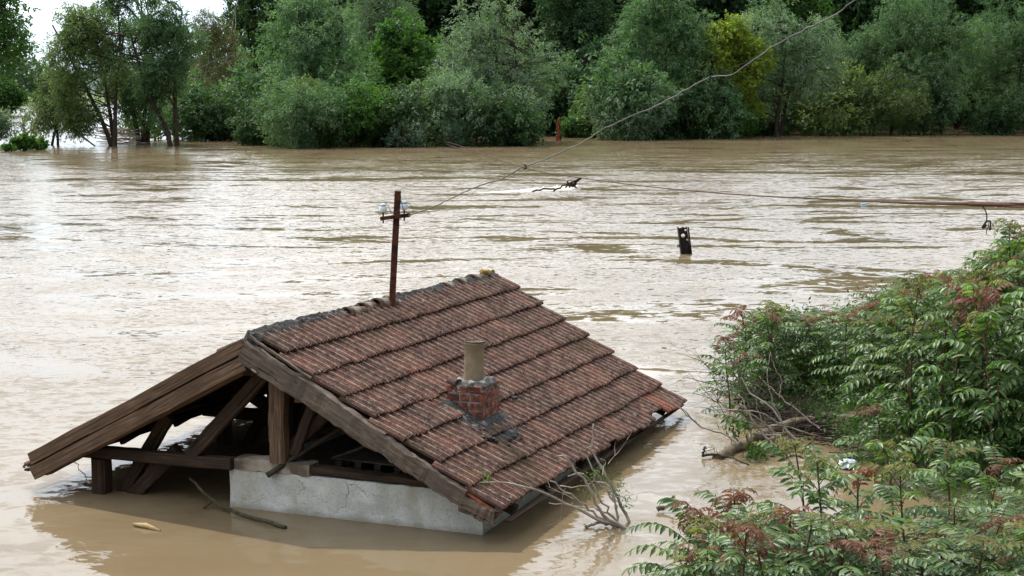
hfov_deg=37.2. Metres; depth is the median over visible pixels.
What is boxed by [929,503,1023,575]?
sapling
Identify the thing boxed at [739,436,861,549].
sapling
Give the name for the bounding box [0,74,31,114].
round tree
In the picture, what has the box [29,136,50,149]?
shrub
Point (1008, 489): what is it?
sapling
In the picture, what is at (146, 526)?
wood fragment
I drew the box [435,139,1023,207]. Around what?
steel rope
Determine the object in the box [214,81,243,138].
flooded bush
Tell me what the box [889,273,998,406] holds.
sapling
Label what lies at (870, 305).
sapling
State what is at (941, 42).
background tree
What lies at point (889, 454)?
sapling
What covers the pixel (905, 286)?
sapling
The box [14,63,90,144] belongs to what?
willow tree
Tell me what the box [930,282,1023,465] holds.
sapling
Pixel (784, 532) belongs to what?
sapling
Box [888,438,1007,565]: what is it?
sapling
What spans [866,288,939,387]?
sapling
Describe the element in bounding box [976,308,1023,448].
sapling
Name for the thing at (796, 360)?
sapling
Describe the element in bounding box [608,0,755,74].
background tree
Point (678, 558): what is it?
sapling
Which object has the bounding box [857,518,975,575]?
sapling
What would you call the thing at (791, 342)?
sapling
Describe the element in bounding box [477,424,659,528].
branch snag
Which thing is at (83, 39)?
willow tree
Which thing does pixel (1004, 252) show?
sapling
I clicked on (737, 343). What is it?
sapling
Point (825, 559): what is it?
sapling
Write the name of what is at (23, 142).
shrub
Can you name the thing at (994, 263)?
sapling
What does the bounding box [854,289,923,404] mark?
sapling
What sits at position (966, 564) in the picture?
sapling
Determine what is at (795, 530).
sapling
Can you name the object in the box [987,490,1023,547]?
sapling
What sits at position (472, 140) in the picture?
flooded bush
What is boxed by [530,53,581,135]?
flooded bush
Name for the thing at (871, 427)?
sapling
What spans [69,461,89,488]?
hanging wire
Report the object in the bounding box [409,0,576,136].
willow tree
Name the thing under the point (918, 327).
sapling
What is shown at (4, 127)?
shrub
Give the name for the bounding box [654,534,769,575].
sapling
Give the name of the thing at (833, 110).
flooded bush
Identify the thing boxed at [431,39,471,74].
flooded bush
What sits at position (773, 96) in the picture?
flooded bush
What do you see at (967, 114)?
flooded bush
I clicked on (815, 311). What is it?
sapling
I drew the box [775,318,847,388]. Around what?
sapling
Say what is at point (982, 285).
sapling
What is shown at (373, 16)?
poplar tree
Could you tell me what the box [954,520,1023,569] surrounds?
sapling
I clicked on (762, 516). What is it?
sapling
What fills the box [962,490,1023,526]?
sapling
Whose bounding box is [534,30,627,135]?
flooded bush
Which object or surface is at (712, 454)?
fallen stick
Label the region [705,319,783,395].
sapling
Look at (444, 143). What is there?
drift branch
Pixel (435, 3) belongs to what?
background tree
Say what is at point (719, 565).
sapling
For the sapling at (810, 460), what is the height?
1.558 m
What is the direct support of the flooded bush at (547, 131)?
in the water
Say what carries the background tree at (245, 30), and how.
on the water
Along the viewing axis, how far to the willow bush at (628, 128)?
124.98 m
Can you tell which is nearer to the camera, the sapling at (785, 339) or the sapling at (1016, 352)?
the sapling at (1016, 352)
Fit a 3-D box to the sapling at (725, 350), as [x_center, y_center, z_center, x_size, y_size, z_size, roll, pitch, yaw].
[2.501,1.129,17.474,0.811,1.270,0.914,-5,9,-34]
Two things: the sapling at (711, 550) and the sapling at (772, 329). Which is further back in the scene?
the sapling at (772, 329)
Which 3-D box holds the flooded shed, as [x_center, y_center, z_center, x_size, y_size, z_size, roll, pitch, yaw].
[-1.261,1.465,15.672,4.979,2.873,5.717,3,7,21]
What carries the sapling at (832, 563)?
on the river bank
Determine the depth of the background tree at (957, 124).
171.57 m
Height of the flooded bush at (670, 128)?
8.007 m
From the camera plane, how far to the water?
31.61 m
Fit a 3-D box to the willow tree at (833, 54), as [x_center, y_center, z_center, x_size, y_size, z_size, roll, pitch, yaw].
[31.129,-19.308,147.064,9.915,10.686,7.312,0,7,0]
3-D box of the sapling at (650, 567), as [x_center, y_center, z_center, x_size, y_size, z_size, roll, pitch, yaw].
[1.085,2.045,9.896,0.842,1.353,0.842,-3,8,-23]
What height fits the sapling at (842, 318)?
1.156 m
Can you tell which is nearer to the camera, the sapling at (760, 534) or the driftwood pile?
the sapling at (760, 534)
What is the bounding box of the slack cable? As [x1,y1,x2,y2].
[408,0,855,215]
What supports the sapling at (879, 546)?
on the river bank
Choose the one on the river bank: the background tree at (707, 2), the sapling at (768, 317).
the sapling at (768, 317)
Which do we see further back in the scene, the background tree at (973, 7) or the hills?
the hills
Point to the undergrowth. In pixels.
(872, 401)
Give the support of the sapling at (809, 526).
on the river bank
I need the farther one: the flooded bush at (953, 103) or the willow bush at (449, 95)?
the flooded bush at (953, 103)
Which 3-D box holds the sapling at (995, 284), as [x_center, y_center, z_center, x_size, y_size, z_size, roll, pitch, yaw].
[4.547,0.680,14.816,0.936,1.751,1.027,0,7,1]
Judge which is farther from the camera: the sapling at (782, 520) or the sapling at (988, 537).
the sapling at (988, 537)
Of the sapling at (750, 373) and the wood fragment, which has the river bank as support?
the sapling at (750, 373)
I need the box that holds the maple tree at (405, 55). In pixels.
[353,6,446,99]
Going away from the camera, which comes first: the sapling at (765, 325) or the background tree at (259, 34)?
the sapling at (765, 325)
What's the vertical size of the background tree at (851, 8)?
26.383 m
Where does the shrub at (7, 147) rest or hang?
in the water
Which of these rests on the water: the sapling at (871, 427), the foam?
the foam
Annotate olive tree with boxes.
[162,1,253,130]
[203,42,257,102]
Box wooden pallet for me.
[335,444,403,473]
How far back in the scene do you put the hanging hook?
10.02 m
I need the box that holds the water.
[0,105,1023,575]
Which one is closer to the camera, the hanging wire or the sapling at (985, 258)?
the hanging wire
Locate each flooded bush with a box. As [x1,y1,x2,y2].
[117,71,205,140]
[158,65,228,140]
[184,83,242,140]
[210,41,291,137]
[210,67,253,106]
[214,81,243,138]
[224,87,283,145]
[254,73,350,146]
[270,42,332,78]
[317,49,375,144]
[356,75,438,146]
[397,79,469,145]
[426,60,509,143]
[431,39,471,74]
[464,78,549,145]
[493,39,541,95]
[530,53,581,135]
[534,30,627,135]
[539,100,563,134]
[568,87,618,137]
[570,38,683,138]
[625,57,712,138]
[667,75,718,138]
[676,65,754,138]
[744,84,796,135]
[749,75,792,134]
[785,57,873,135]
[891,59,963,134]
[937,101,986,124]
[959,75,1023,134]
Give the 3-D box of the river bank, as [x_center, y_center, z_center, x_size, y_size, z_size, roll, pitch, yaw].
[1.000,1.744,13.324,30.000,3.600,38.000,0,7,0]
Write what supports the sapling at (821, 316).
on the river bank
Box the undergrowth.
[731,279,1023,509]
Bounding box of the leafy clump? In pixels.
[740,439,778,461]
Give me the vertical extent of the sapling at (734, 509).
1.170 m
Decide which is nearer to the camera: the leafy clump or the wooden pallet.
the wooden pallet
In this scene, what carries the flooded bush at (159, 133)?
in the water
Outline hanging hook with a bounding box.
[981,207,990,233]
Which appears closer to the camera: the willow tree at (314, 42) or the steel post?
the steel post
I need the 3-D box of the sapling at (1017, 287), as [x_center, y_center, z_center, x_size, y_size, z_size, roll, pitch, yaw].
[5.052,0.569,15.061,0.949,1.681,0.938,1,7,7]
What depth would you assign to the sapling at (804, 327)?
19.55 m
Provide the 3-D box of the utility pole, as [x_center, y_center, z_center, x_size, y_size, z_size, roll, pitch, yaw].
[-1.152,-0.246,15.259,0.345,1.457,0.125,0,7,0]
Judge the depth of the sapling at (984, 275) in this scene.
16.00 m
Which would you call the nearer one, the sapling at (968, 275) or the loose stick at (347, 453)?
the loose stick at (347, 453)
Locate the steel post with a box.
[677,227,691,253]
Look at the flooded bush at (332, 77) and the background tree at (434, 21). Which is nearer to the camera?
the flooded bush at (332, 77)
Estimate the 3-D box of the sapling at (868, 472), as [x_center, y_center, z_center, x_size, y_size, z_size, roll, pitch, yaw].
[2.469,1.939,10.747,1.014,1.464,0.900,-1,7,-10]
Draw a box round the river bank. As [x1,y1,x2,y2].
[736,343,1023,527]
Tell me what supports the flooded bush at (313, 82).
in the water
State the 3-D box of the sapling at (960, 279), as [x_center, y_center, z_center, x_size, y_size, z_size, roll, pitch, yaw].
[4.591,0.659,15.799,0.966,1.680,0.990,-1,7,-11]
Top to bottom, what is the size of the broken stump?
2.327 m
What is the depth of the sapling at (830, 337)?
18.46 m
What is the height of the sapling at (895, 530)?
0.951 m
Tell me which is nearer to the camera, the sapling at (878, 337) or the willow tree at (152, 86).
the sapling at (878, 337)
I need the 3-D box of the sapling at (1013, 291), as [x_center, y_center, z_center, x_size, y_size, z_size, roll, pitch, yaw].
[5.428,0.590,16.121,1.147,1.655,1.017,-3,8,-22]
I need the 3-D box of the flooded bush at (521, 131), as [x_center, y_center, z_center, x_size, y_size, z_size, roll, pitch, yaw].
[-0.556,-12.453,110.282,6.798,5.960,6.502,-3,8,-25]
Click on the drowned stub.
(660, 508)
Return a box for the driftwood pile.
[664,337,846,456]
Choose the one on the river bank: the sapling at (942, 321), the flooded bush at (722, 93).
the sapling at (942, 321)
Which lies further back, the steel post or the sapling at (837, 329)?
the steel post
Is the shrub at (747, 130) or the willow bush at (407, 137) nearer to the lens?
the willow bush at (407, 137)
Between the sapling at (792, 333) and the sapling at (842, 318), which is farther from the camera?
the sapling at (792, 333)
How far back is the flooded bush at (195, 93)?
122.21 m
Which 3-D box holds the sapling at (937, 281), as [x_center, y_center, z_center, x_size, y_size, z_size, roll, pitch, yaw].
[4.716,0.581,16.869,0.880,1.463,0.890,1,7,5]
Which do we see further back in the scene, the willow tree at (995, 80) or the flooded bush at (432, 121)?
the willow tree at (995, 80)
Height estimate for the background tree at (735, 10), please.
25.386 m
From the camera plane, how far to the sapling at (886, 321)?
15.61 m
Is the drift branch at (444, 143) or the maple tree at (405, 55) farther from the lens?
the maple tree at (405, 55)
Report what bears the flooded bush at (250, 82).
in the water
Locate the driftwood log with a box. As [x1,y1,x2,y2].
[712,416,817,459]
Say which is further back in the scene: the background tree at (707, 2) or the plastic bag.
the background tree at (707, 2)
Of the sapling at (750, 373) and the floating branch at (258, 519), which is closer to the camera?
the floating branch at (258, 519)
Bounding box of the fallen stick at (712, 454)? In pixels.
[701,446,748,465]
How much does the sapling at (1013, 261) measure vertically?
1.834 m
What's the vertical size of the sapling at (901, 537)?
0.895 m
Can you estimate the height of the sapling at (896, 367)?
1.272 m
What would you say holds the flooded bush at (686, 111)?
in the water
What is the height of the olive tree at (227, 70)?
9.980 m
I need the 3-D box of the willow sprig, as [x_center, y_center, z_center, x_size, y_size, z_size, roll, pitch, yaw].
[-0.303,1.554,12.568,0.320,0.184,0.257,0,7,0]
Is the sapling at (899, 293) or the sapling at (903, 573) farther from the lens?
the sapling at (899, 293)
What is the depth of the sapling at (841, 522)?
9.14 m
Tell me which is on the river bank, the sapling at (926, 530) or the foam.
the sapling at (926, 530)
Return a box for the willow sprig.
[475,467,493,483]
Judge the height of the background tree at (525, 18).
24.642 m
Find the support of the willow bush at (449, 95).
on the water
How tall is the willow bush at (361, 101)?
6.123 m
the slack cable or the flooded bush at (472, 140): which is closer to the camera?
the slack cable
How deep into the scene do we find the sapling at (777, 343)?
18.34 m
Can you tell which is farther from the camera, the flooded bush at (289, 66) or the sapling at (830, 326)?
the flooded bush at (289, 66)
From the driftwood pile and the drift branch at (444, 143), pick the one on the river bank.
the driftwood pile
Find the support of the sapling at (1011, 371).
on the river bank
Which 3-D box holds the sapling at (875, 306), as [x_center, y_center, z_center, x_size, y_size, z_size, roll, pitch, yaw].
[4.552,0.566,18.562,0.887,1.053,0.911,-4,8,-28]
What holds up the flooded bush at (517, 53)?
in the water
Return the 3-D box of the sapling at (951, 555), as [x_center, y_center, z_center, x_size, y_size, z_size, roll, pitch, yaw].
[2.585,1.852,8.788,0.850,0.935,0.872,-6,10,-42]
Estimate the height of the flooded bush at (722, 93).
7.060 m
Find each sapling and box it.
[621,497,736,575]
[641,541,740,575]
[644,511,747,575]
[653,504,766,575]
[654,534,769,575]
[672,487,777,571]
[686,513,790,575]
[694,331,760,413]
[694,529,811,575]
[696,510,791,575]
[698,509,804,573]
[701,346,780,426]
[702,517,831,575]
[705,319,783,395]
[706,321,760,378]
[708,305,778,398]
[715,321,777,376]
[725,309,815,409]
[729,504,850,575]
[731,301,809,397]
[732,311,807,391]
[738,310,789,361]
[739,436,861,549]
[740,312,802,378]
[749,511,866,575]
[753,519,848,575]
[755,314,809,367]
[759,317,814,367]
[761,314,831,377]
[768,445,876,573]
[773,314,841,395]
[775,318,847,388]
[780,543,894,575]
[782,537,893,575]
[784,307,847,372]
[786,514,904,575]
[787,313,814,353]
[788,312,851,374]
[790,540,873,569]
[802,463,904,572]
[805,312,849,365]
[808,313,878,398]
[813,318,849,348]
[815,312,883,385]
[818,307,876,363]
[822,314,902,409]
[825,514,926,575]
[829,435,946,564]
[830,302,896,399]
[831,528,940,575]
[832,403,915,468]
[833,304,899,351]
[834,515,916,575]
[839,292,929,424]
[839,517,937,575]
[841,454,955,575]
[842,281,951,404]
[844,287,895,364]
[852,310,927,432]
[853,297,891,362]
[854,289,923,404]
[856,291,893,359]
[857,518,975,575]
[860,280,963,441]
[860,536,979,575]
[861,324,942,435]
[863,303,907,365]
[864,538,961,575]
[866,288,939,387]
[873,272,955,418]
[874,275,940,364]
[882,294,951,405]
[886,290,1017,477]
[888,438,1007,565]
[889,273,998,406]
[890,519,994,575]
[893,281,968,363]
[893,306,988,460]
[897,276,961,384]
[900,306,984,433]
[900,497,1017,575]
[907,512,988,540]
[908,273,1003,420]
[908,521,1005,575]
[909,279,1023,464]
[910,535,998,575]
[912,269,956,320]
[914,267,1000,398]
[922,305,1023,484]
[922,527,1023,575]
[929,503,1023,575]
[930,268,1021,434]
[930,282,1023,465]
[930,446,1023,518]
[931,520,1000,565]
[941,536,1023,575]
[943,269,975,309]
[950,240,1023,373]
[952,276,1023,404]
[954,247,1021,361]
[954,257,1023,397]
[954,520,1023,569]
[956,510,1023,575]
[960,253,1021,385]
[962,256,1023,393]
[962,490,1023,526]
[963,517,1013,575]
[968,218,1023,394]
[968,514,1023,571]
[969,533,1023,575]
[972,273,1023,394]
[974,265,1023,407]
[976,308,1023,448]
[977,303,1023,436]
[978,249,1023,422]
[983,522,1023,573]
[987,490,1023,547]
[989,318,1023,450]
[990,471,1023,537]
[991,507,1023,558]
[1000,516,1023,569]
[1002,343,1023,450]
[1003,252,1023,398]
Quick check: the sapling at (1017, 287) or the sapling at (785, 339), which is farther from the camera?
the sapling at (785, 339)
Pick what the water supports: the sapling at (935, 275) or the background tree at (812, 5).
the background tree at (812, 5)
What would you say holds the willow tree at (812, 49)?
on the water
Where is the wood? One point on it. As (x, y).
(21, 77)
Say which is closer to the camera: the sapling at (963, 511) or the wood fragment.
the sapling at (963, 511)
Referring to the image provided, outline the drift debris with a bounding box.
[734,391,858,452]
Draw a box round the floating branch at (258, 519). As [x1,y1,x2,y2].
[189,477,286,528]
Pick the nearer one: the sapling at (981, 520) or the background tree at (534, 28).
the sapling at (981, 520)
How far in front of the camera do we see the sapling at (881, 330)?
16.02 m
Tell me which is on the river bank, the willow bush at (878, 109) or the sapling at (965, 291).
the sapling at (965, 291)
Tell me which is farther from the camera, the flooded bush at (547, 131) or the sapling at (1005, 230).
the flooded bush at (547, 131)
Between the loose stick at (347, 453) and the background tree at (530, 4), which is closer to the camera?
the loose stick at (347, 453)
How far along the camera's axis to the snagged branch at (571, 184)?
55.43 m
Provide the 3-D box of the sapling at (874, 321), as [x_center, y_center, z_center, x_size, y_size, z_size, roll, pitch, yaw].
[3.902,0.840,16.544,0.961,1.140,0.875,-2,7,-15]
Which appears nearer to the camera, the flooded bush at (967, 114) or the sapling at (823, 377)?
the sapling at (823, 377)
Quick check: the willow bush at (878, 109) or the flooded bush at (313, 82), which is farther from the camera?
the willow bush at (878, 109)
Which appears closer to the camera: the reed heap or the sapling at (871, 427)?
the sapling at (871, 427)
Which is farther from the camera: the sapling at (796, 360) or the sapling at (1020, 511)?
the sapling at (796, 360)
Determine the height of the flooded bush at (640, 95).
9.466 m
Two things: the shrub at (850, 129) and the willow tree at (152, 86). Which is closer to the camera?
the willow tree at (152, 86)
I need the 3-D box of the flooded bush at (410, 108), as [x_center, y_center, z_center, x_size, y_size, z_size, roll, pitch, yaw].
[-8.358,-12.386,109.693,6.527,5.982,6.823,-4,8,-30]
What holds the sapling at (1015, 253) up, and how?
on the river bank
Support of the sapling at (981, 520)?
on the river bank
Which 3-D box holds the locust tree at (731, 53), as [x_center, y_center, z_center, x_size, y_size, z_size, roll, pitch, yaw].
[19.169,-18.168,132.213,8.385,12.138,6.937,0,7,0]
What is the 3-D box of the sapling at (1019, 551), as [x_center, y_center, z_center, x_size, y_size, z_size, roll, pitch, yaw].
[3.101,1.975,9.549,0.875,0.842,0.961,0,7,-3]
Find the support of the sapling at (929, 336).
on the river bank
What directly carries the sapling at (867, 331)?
on the river bank
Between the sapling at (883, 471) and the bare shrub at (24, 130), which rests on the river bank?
the sapling at (883, 471)
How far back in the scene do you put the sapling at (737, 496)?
10.23 m
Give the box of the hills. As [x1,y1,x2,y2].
[16,61,244,92]
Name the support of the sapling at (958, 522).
on the river bank
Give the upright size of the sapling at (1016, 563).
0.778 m
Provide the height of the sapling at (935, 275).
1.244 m
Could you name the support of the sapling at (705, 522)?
on the river bank
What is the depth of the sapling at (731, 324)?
18.95 m
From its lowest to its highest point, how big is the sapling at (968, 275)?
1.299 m
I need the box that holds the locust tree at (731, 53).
[690,8,779,135]
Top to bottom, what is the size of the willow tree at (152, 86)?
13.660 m
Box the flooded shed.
[23,269,686,534]
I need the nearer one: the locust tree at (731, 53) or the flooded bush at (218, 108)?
the flooded bush at (218, 108)
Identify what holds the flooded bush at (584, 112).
in the water
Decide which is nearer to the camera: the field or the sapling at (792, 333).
the sapling at (792, 333)
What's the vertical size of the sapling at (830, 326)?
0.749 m
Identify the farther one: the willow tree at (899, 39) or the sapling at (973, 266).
the willow tree at (899, 39)
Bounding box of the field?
[22,93,158,104]
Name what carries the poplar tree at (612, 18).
on the water
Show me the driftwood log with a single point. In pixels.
(732, 449)
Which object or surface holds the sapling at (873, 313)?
on the river bank
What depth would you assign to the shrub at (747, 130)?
129.34 m
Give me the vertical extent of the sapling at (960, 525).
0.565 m
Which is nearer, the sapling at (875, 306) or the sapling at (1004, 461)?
the sapling at (1004, 461)
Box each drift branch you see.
[75,130,94,146]
[432,139,458,148]
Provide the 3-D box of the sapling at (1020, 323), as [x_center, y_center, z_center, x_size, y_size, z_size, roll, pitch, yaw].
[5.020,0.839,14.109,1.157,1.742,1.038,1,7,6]
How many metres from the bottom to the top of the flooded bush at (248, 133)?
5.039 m
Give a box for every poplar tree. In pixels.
[0,0,42,79]
[180,21,247,93]
[216,0,281,72]
[334,0,427,69]
[530,0,626,86]
[553,0,649,69]
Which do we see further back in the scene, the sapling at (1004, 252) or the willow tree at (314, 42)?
the willow tree at (314, 42)
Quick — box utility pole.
[379,191,413,306]
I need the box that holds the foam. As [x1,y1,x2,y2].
[481,185,580,192]
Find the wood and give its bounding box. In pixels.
[0,54,96,101]
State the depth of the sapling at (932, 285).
16.49 m
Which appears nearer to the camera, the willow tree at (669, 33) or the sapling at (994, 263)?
the sapling at (994, 263)
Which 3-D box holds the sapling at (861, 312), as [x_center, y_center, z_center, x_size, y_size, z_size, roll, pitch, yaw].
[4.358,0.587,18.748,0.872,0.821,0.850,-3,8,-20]
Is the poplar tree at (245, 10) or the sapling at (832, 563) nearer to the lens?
the sapling at (832, 563)
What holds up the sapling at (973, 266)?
on the river bank
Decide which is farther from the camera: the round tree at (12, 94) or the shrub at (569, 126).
the round tree at (12, 94)
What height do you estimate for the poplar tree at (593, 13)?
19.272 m
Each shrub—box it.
[0,104,24,141]
[1,143,17,151]
[9,132,39,150]
[13,105,47,139]
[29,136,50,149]
[554,106,592,137]
[677,98,764,138]
[838,117,858,131]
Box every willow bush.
[244,70,358,147]
[311,76,405,146]
[381,113,435,146]
[389,63,553,146]
[584,67,679,139]
[849,60,935,135]
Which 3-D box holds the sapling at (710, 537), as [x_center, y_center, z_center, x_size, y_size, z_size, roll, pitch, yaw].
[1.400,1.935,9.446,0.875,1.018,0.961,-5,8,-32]
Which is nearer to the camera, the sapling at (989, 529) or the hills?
the sapling at (989, 529)
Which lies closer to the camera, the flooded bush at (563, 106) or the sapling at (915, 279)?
the sapling at (915, 279)
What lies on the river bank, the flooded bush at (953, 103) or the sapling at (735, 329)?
the sapling at (735, 329)
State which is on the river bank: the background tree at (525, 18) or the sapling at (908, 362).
the sapling at (908, 362)
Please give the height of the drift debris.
0.167 m
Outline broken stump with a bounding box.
[555,117,562,140]
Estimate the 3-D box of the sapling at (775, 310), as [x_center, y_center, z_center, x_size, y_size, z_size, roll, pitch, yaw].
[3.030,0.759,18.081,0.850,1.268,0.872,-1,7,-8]
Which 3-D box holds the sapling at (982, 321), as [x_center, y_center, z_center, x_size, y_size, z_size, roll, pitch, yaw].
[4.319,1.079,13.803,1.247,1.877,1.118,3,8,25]
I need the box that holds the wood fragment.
[132,523,160,530]
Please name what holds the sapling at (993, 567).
on the river bank
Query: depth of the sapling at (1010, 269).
14.60 m
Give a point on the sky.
(42, 19)
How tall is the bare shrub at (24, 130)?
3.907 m
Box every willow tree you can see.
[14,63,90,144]
[33,0,133,145]
[79,0,172,143]
[119,0,212,145]
[255,0,383,142]
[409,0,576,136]
[588,0,723,137]
[728,0,852,136]
[789,36,883,132]
[834,0,1001,133]
[950,0,1023,131]
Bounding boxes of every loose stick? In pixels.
[266,427,341,477]
[331,446,364,459]
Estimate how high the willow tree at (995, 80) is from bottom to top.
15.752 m
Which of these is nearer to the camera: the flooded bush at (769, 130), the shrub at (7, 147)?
the shrub at (7, 147)
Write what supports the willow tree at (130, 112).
on the water
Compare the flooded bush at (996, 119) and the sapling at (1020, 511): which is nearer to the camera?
the sapling at (1020, 511)
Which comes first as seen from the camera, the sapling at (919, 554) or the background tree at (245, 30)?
the sapling at (919, 554)
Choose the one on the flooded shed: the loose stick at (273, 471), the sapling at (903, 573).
the loose stick at (273, 471)
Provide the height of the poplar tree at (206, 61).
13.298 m
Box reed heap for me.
[93,127,148,143]
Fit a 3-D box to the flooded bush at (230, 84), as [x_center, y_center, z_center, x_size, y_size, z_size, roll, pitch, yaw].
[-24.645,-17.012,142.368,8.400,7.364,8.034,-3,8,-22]
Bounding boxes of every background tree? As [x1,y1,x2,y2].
[225,14,259,46]
[244,0,350,72]
[325,0,452,70]
[408,0,507,68]
[470,0,542,55]
[485,0,582,64]
[530,0,645,69]
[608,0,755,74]
[657,0,806,108]
[719,0,853,128]
[806,0,934,128]
[836,0,968,129]
[920,0,977,127]
[943,0,1023,114]
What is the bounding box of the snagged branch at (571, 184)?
[532,178,580,191]
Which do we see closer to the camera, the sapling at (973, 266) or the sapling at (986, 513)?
the sapling at (986, 513)
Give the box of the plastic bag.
[838,458,856,468]
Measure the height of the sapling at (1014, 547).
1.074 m
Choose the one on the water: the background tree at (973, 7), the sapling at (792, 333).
the background tree at (973, 7)
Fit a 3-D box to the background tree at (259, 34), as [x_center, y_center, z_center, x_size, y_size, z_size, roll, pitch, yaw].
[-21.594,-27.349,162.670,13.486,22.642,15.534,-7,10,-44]
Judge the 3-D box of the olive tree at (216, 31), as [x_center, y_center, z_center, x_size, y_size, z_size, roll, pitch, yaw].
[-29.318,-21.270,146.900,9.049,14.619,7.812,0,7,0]
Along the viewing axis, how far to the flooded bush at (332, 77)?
112.20 m
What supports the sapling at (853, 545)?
on the river bank
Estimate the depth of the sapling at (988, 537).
10.61 m
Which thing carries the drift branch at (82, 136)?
on the water
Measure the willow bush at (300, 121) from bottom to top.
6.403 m
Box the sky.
[0,0,259,76]
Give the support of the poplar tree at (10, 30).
on the water
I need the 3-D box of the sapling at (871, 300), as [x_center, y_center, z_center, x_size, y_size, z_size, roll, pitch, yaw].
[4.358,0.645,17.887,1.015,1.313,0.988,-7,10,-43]
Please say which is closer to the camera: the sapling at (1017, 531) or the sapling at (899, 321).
the sapling at (1017, 531)
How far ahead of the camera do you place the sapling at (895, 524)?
9.85 m
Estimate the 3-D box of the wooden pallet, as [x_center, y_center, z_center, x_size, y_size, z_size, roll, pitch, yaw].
[-0.954,1.542,13.441,1.100,0.131,0.654,3,8,21]

